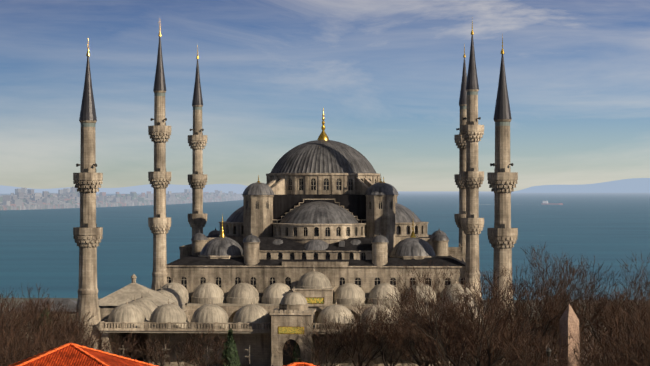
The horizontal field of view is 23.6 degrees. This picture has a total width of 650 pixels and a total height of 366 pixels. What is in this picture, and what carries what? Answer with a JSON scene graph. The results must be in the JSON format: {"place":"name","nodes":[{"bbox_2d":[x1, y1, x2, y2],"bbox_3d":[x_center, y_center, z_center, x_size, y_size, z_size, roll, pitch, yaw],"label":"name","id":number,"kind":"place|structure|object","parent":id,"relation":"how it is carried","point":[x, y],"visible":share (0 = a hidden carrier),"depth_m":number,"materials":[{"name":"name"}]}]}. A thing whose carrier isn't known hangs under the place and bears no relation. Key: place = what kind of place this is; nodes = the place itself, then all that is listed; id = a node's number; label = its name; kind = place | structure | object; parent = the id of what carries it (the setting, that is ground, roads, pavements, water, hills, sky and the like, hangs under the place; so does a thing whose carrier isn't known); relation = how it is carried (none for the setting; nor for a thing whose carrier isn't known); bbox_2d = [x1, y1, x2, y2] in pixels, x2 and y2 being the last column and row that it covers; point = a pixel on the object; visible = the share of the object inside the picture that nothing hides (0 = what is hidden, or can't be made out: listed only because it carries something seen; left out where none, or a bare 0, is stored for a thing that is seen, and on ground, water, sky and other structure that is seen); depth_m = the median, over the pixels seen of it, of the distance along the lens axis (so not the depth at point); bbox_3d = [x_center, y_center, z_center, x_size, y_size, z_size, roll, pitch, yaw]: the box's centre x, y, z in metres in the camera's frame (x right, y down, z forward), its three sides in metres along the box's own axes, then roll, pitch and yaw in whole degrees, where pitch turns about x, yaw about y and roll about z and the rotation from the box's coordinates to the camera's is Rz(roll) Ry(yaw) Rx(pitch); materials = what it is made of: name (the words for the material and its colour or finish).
{"place":"outdoors","nodes":[
{"label":"outdoors","id":0,"kind":"place"},
{"bbox_2d":[9,298,76,348],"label":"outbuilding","id":1,"kind":"structure","parent":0,"point":[69,302],"depth_m":325.52,"materials":[{"name":"stone"}]},
{"bbox_2d":[8,343,156,365],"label":"tiled roof","id":2,"kind":"structure","parent":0,"point":[70,354],"depth_m":146.04,"materials":[{"name":"tile"}]},
{"bbox_2d":[102,332,130,356],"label":"courtyard walls","id":3,"kind":"structure","parent":0,"point":[121,335],"depth_m":288.50,"materials":[{"name":"grey stone"}]},
{"bbox_2d":[0,184,247,193],"bbox_3d":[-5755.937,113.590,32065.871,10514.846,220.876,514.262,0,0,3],"label":"mountains","id":4,"kind":"structure","parent":0,"point":[209,188],"depth_m":32041.92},
{"bbox_2d":[219,221,242,235],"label":"wall","id":5,"kind":"structure","parent":0,"point":[232,228],"depth_m":359.89,"materials":[{"name":"stone"}]},
{"bbox_2d":[148,310,444,365],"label":"courtyard inner walls","id":6,"kind":"structure","parent":0,"point":[260,343],"depth_m":284.44,"materials":[{"name":"grey stone"}]},
{"bbox_2d":[259,223,371,259],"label":"wall","id":7,"kind":"structure","parent":0,"point":[287,230],"depth_m":342.48,"materials":[{"name":"stone"}]},
{"bbox_2d":[273,194,365,218],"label":"wall","id":8,"kind":"structure","parent":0,"point":[354,204],"depth_m":353.44,"materials":[{"name":"grey stone"}]},
{"bbox_2d":[179,234,461,260],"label":"hall blocks","id":9,"kind":"structure","parent":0,"point":[454,252],"depth_m":354.71,"materials":[{"name":"beige stone"}]},
{"bbox_2d":[0,298,648,361],"bbox_3d":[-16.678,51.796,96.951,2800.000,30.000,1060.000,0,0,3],"label":"ground","id":10,"kind":"structure","parent":0,"point":[28,299],"depth_m":505.07,"materials":[{"name":"brown soil"}]},
{"bbox_2d":[0,323,50,365],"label":"bare tree","id":11,"kind":"object","parent":10,"relation":"on","point":[18,354],"visible":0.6,"depth_m":188.04,"materials":[{"name":"black plant"}]},
{"bbox_2d":[0,306,50,363],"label":"bare tree","id":12,"kind":"object","parent":10,"relation":"on","point":[11,322],"visible":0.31,"depth_m":209.25,"materials":[{"name":"black plant"}]},
{"bbox_2d":[0,300,50,347],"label":"bare tree","id":13,"kind":"object","parent":10,"relation":"on","point":[25,319],"visible":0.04,"depth_m":259.86,"materials":[{"name":"black plant"}]},
{"bbox_2d":[0,283,75,357],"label":"bare tree","id":14,"kind":"object","parent":10,"relation":"on","point":[31,309],"visible":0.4,"depth_m":233.15,"materials":[{"name":"black plant"}]},
{"bbox_2d":[0,296,77,345],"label":"bare tree","id":15,"kind":"object","parent":10,"relation":"on","point":[21,305],"visible":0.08,"depth_m":277.39,"materials":[{"name":"black plant"}]},
{"bbox_2d":[0,330,90,365],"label":"bare tree","id":16,"kind":"object","parent":10,"relation":"on","point":[14,355],"visible":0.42,"depth_m":174.23,"materials":[{"name":"black plant"}]},
{"bbox_2d":[35,308,55,346],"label":"bare tree","id":17,"kind":"object","parent":10,"relation":"on","point":[42,321],"visible":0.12,"depth_m":259.53,"materials":[{"name":"black plant"}]},
{"bbox_2d":[0,294,93,347],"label":"bare tree","id":18,"kind":"object","parent":10,"relation":"on","point":[58,316],"visible":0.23,"depth_m":247.15,"materials":[{"name":"black plant"}]},
{"bbox_2d":[0,316,108,363],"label":"bare tree","id":19,"kind":"object","parent":10,"relation":"on","point":[65,338],"visible":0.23,"depth_m":196.73,"materials":[{"name":"black plant"}]},
{"bbox_2d":[21,322,116,356],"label":"bare tree","id":20,"kind":"object","parent":10,"relation":"on","point":[82,343],"visible":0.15,"depth_m":221.97,"materials":[{"name":"black plant"}]},
{"bbox_2d":[28,314,139,358],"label":"bare tree","id":21,"kind":"object","parent":10,"relation":"on","point":[112,346],"visible":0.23,"depth_m":252.93,"materials":[{"name":"black plant"}]},
{"bbox_2d":[73,42,102,349],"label":"minaret","id":22,"kind":"object","parent":10,"relation":"on","point":[88,232],"visible":0.92,"depth_m":280.78,"materials":[{"name":"stone"}]},
{"bbox_2d":[98,274,177,356],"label":"pavilion","id":23,"kind":"structure","parent":10,"relation":"on","point":[109,303],"depth_m":303.44,"materials":[{"name":"stone"}]},
{"bbox_2d":[106,330,170,364],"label":"bare tree","id":24,"kind":"object","parent":10,"relation":"on","point":[119,350],"visible":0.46,"depth_m":260.52,"materials":[{"name":"black plant"}]},
{"bbox_2d":[130,334,198,365],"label":"bare tree","id":25,"kind":"object","parent":10,"relation":"on","point":[156,360],"visible":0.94,"depth_m":265.83,"materials":[{"name":"black plant"}]},
{"bbox_2d":[188,45,206,235],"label":"minaret","id":26,"kind":"object","parent":10,"relation":"on","point":[197,181],"visible":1,"depth_m":396.56,"materials":[{"name":"stone"}]},
{"bbox_2d":[176,328,228,365],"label":"bare tree","id":27,"kind":"object","parent":10,"relation":"on","point":[189,358],"visible":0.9,"depth_m":266.87,"materials":[{"name":"black plant"}]},
{"bbox_2d":[220,328,240,365],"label":"cypress","id":28,"kind":"object","parent":10,"relation":"on","point":[232,358],"visible":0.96,"depth_m":272.91,"materials":[{"name":"green plant"}]},
{"bbox_2d":[271,313,314,365],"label":"courtyard gate","id":29,"kind":"structure","parent":10,"relation":"on","point":[278,343],"depth_m":274.26,"materials":[{"name":"stone"}]},
{"bbox_2d":[270,288,315,333],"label":"gate dome","id":30,"kind":"structure","parent":29,"relation":"on","point":[293,303],"depth_m":277.65,"materials":[{"name":"beige stone"}]},
{"bbox_2d":[99,302,487,365],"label":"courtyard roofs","id":31,"kind":"structure","parent":10,"relation":"on","point":[192,328],"depth_m":277.93,"materials":[{"name":"beige stone"}]},
{"bbox_2d":[107,278,481,329],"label":"courtyard domes","id":32,"kind":"structure","parent":31,"relation":"on","point":[208,294],"depth_m":296.42,"materials":[{"name":"beige stone"}]},
{"bbox_2d":[185,305,438,321],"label":"courtyard portico","id":33,"kind":"structure","parent":31,"relation":"on","point":[229,310],"depth_m":330.57,"materials":[{"name":"stone"}]},
{"bbox_2d":[292,269,334,305],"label":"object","id":34,"kind":"object","parent":31,"relation":"on","point":[314,288],"visible":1,"depth_m":330.12,"materials":[{"name":"stone"}]},
{"bbox_2d":[290,342,301,362],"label":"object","id":35,"kind":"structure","parent":10,"relation":"on","point":[294,354],"depth_m":274.09,"materials":[{"name":"green plant"}]},
{"bbox_2d":[285,362,315,365],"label":"tiled roof","id":36,"kind":"structure","parent":10,"relation":"on","point":[299,364],"depth_m":133.40,"materials":[{"name":"tile"}]},
{"bbox_2d":[167,267,464,338],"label":"mosque wall","id":37,"kind":"structure","parent":10,"relation":"on","point":[229,277],"depth_m":337.92,"materials":[{"name":"beige stone"}]},
{"bbox_2d":[148,26,170,290],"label":"minaret","id":38,"kind":"object","parent":37,"relation":"on","point":[159,179],"visible":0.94,"depth_m":338.60,"materials":[{"name":"stone"}]},
{"bbox_2d":[191,230,207,255],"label":"turret","id":39,"kind":"object","parent":37,"relation":"on","point":[199,240],"visible":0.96,"depth_m":352.84,"materials":[{"name":"stone"}]},
{"bbox_2d":[208,227,219,235],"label":"dome","id":40,"kind":"structure","parent":37,"relation":"on","point":[214,232],"depth_m":381.19,"materials":[{"name":"stone"}]},
{"bbox_2d":[225,206,242,248],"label":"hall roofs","id":41,"kind":"structure","parent":37,"relation":"on","point":[236,215],"depth_m":361.59,"materials":[{"name":"grey metal"}]},
{"bbox_2d":[243,195,273,250],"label":"tower","id":42,"kind":"structure","parent":37,"relation":"on","point":[257,215],"depth_m":350.64,"materials":[{"name":"stone"}]},
{"bbox_2d":[242,175,274,194],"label":"tower cap","id":43,"kind":"object","parent":42,"relation":"on","point":[257,188],"visible":1,"depth_m":351.19,"materials":[{"name":"grey metal"}]},
{"bbox_2d":[119,179,481,363],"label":"window bars","id":44,"kind":"object","parent":37,"relation":"attached to","point":[316,229],"depth_m":339.59,"materials":[{"name":"black metal"}]},
{"bbox_2d":[258,199,373,251],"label":"hall roofs","id":45,"kind":"structure","parent":37,"relation":"on","point":[318,211],"depth_m":344.61,"materials":[{"name":"grey metal"}]},
{"bbox_2d":[166,255,465,267],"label":"hall roof","id":46,"kind":"structure","parent":37,"relation":"on","point":[198,261],"depth_m":338.57,"materials":[{"name":"metal"}]},
{"bbox_2d":[198,255,243,258],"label":"dome base","id":47,"kind":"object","parent":46,"relation":"on","point":[221,257],"depth_m":341.73,"materials":[{"name":"stone"}]},
{"bbox_2d":[200,214,243,255],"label":"dome","id":48,"kind":"structure","parent":47,"relation":"on","point":[222,245],"depth_m":343.40,"materials":[{"name":"grey metal"}]},
{"bbox_2d":[243,233,260,267],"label":"turret","id":49,"kind":"object","parent":46,"relation":"on","point":[251,242],"visible":0.98,"depth_m":338.69,"materials":[{"name":"stone"}]},
{"bbox_2d":[371,233,388,267],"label":"turret","id":50,"kind":"object","parent":46,"relation":"on","point":[379,242],"visible":0.96,"depth_m":337.02,"materials":[{"name":"stone"}]},
{"bbox_2d":[390,255,435,258],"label":"dome base","id":51,"kind":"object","parent":46,"relation":"on","point":[411,257],"depth_m":339.17,"materials":[{"name":"stone"}]},
{"bbox_2d":[391,219,436,256],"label":"dome","id":52,"kind":"structure","parent":51,"relation":"on","point":[412,245],"depth_m":340.86,"materials":[{"name":"grey metal"}]},
{"bbox_2d":[266,173,380,194],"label":"dome drum","id":53,"kind":"object","parent":37,"relation":"on","point":[326,178],"visible":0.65,"depth_m":354.57,"materials":[{"name":"stone"}]},
{"bbox_2d":[271,108,375,172],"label":"dome","id":54,"kind":"structure","parent":53,"relation":"on","point":[322,153],"depth_m":358.69,"materials":[{"name":"grey metal"}]},
{"bbox_2d":[365,195,395,255],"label":"tower","id":55,"kind":"structure","parent":37,"relation":"on","point":[381,221],"depth_m":348.92,"materials":[{"name":"stone"}]},
{"bbox_2d":[364,177,397,194],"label":"tower cap","id":56,"kind":"object","parent":55,"relation":"on","point":[380,188],"visible":1,"depth_m":349.50,"materials":[{"name":"grey metal"}]},
{"bbox_2d":[395,203,420,244],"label":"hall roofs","id":57,"kind":"structure","parent":37,"relation":"on","point":[403,213],"depth_m":359.97,"materials":[{"name":"grey metal"}]},
{"bbox_2d":[432,229,446,235],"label":"dome","id":58,"kind":"structure","parent":37,"relation":"attached to","point":[438,231],"depth_m":378.06,"materials":[{"name":"stone"}]},
{"bbox_2d":[432,232,448,255],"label":"turret","id":59,"kind":"object","parent":37,"relation":"attached to","point":[440,244],"visible":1,"depth_m":349.56,"materials":[{"name":"stone"}]},
{"bbox_2d":[454,43,466,260],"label":"minaret","id":60,"kind":"object","parent":37,"relation":"on","point":[460,142],"visible":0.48,"depth_m":392.50,"materials":[{"name":"stone"}]},
{"bbox_2d":[277,315,367,365],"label":"bare tree","id":61,"kind":"object","parent":10,"relation":"on","point":[325,344],"visible":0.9,"depth_m":270.46,"materials":[{"name":"black plant"}]},
{"bbox_2d":[320,300,406,365],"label":"bare tree","id":62,"kind":"object","parent":10,"relation":"on","point":[360,337],"visible":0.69,"depth_m":269.10,"materials":[{"name":"black plant"}]},
{"bbox_2d":[351,292,426,365],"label":"bare tree","id":63,"kind":"object","parent":10,"relation":"on","point":[379,343],"visible":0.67,"depth_m":265.51,"materials":[{"name":"black plant"}]},
{"bbox_2d":[376,291,462,365],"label":"bare tree","id":64,"kind":"object","parent":10,"relation":"on","point":[427,360],"visible":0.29,"depth_m":267.31,"materials":[{"name":"black plant"}]},
{"bbox_2d":[386,307,480,365],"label":"bare tree","id":65,"kind":"object","parent":10,"relation":"on","point":[429,344],"visible":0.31,"depth_m":236.94,"materials":[{"name":"black plant"}]},
{"bbox_2d":[429,289,484,361],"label":"bare tree","id":66,"kind":"object","parent":10,"relation":"on","point":[459,298],"visible":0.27,"depth_m":264.51,"materials":[{"name":"black plant"}]},
{"bbox_2d":[381,257,562,365],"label":"bare tree","id":67,"kind":"object","parent":10,"relation":"on","point":[471,333],"visible":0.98,"depth_m":211.20,"materials":[{"name":"black plant"}]},
{"bbox_2d":[460,21,483,339],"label":"minaret","id":68,"kind":"object","parent":10,"relation":"on","point":[472,175],"visible":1,"depth_m":334.50,"materials":[{"name":"stone"}]},
{"bbox_2d":[402,302,542,365],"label":"bare tree","id":69,"kind":"object","parent":10,"relation":"on","point":[419,349],"visible":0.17,"depth_m":231.11,"materials":[{"name":"black plant"}]},
{"bbox_2d":[422,313,536,365],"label":"bare tree","id":70,"kind":"object","parent":10,"relation":"on","point":[496,355],"visible":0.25,"depth_m":221.86,"materials":[{"name":"black plant"}]},
{"bbox_2d":[487,33,517,365],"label":"minaret","id":71,"kind":"object","parent":10,"relation":"on","point":[502,179],"visible":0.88,"depth_m":276.33,"materials":[{"name":"stone"}]},
{"bbox_2d":[471,324,547,365],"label":"bare tree","id":72,"kind":"object","parent":10,"relation":"on","point":[513,348],"visible":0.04,"depth_m":242.87,"materials":[{"name":"black plant"}]},
{"bbox_2d":[469,270,586,364],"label":"bare tree","id":73,"kind":"object","parent":10,"relation":"on","point":[528,327],"visible":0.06,"depth_m":258.92,"materials":[{"name":"black plant"}]},
{"bbox_2d":[453,241,627,365],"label":"bare tree","id":74,"kind":"object","parent":10,"relation":"on","point":[559,300],"visible":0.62,"depth_m":229.21,"materials":[{"name":"black plant"}]},
{"bbox_2d":[546,347,550,365],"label":"street lamp","id":75,"kind":"object","parent":10,"relation":"on","point":[548,351],"visible":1,"depth_m":187.11,"materials":[{"name":"black metal"}]},
{"bbox_2d":[482,322,622,365],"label":"bare tree","id":76,"kind":"object","parent":10,"relation":"on","point":[543,361],"visible":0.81,"depth_m":198.53,"materials":[{"name":"black plant"}]},
{"bbox_2d":[486,275,631,365],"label":"bare tree","id":77,"kind":"object","parent":10,"relation":"on","point":[600,313],"visible":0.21,"depth_m":235.86,"materials":[{"name":"black plant"}]},
{"bbox_2d":[559,304,579,365],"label":"obelisk","id":78,"kind":"object","parent":10,"relation":"on","point":[569,318],"visible":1,"depth_m":200.56,"materials":[{"name":"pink stone"}]},
{"bbox_2d":[537,297,608,350],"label":"bare tree","id":79,"kind":"object","parent":10,"relation":"on","point":[582,324],"visible":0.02,"depth_m":287.67,"materials":[{"name":"black plant"}]},
{"bbox_2d":[524,251,649,364],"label":"bare tree","id":80,"kind":"object","parent":10,"relation":"on","point":[607,310],"visible":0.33,"depth_m":233.25,"materials":[{"name":"black plant"}]},
{"bbox_2d":[531,310,649,365],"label":"bare tree","id":81,"kind":"object","parent":10,"relation":"on","point":[607,361],"visible":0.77,"depth_m":178.60,"materials":[{"name":"black plant"}]},
{"bbox_2d":[534,325,649,365],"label":"bare tree","id":82,"kind":"object","parent":10,"relation":"on","point":[600,345],"visible":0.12,"depth_m":213.22,"materials":[{"name":"black plant"}]},
{"bbox_2d":[552,284,648,362],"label":"bare tree","id":83,"kind":"object","parent":10,"relation":"on","point":[641,303],"visible":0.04,"depth_m":249.81,"materials":[{"name":"black plant"}]},
{"bbox_2d":[557,296,649,365],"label":"bare tree","id":84,"kind":"object","parent":10,"relation":"on","point":[645,350],"visible":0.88,"depth_m":174.38,"materials":[{"name":"black plant"}]},
{"bbox_2d":[582,267,649,365],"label":"bare tree","id":85,"kind":"object","parent":10,"relation":"on","point":[617,310],"visible":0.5,"depth_m":212.90,"materials":[{"name":"black plant"}]},
{"bbox_2d":[607,306,649,365],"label":"bare tree","id":86,"kind":"object","parent":10,"relation":"on","point":[629,327],"visible":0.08,"depth_m":226.66,"materials":[{"name":"black plant"}]},
{"bbox_2d":[608,289,649,348],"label":"bare tree","id":87,"kind":"object","parent":10,"relation":"on","point":[636,307],"visible":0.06,"depth_m":300.36,"materials":[{"name":"black plant"}]},
{"bbox_2d":[0,191,649,299],"bbox_3d":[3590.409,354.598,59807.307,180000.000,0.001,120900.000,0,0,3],"label":"sea","id":88,"kind":"structure","parent":0,"point":[39,247],"depth_m":2067.78,"materials":[{"name":"blue liquid"}]},
{"bbox_2d":[0,0,649,190],"label":"sky","id":89,"kind":"structure","parent":0,"point":[385,75],"materials":[{"name":"blue"}]},
{"bbox_2d":[395,221,428,236],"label":"drum","id":90,"kind":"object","parent":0,"point":[405,229],"depth_m":357.44,"materials":[{"name":"stone"}]},
{"bbox_2d":[483,331,617,365],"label":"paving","id":91,"kind":"structure","parent":0,"point":[581,352],"depth_m":360.17,"materials":[{"name":"green"}]},
{"bbox_2d":[511,178,649,192],"bbox_3d":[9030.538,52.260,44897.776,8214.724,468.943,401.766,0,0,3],"label":"mountains","id":92,"kind":"structure","parent":0,"point":[637,185],"depth_m":44909.24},
{"bbox_3d":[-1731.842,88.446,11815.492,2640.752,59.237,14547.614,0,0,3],"label":"shore land","id":93,"kind":"structure","parent":0,"visible":0},
{"bbox_2d":[0,187,242,209],"bbox_3d":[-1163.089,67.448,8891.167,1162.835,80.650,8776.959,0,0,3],"label":"distant city","id":94,"kind":"object","parent":93,"relation":"on","point":[24,199],"visible":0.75,"depth_m":6049.67}
]}

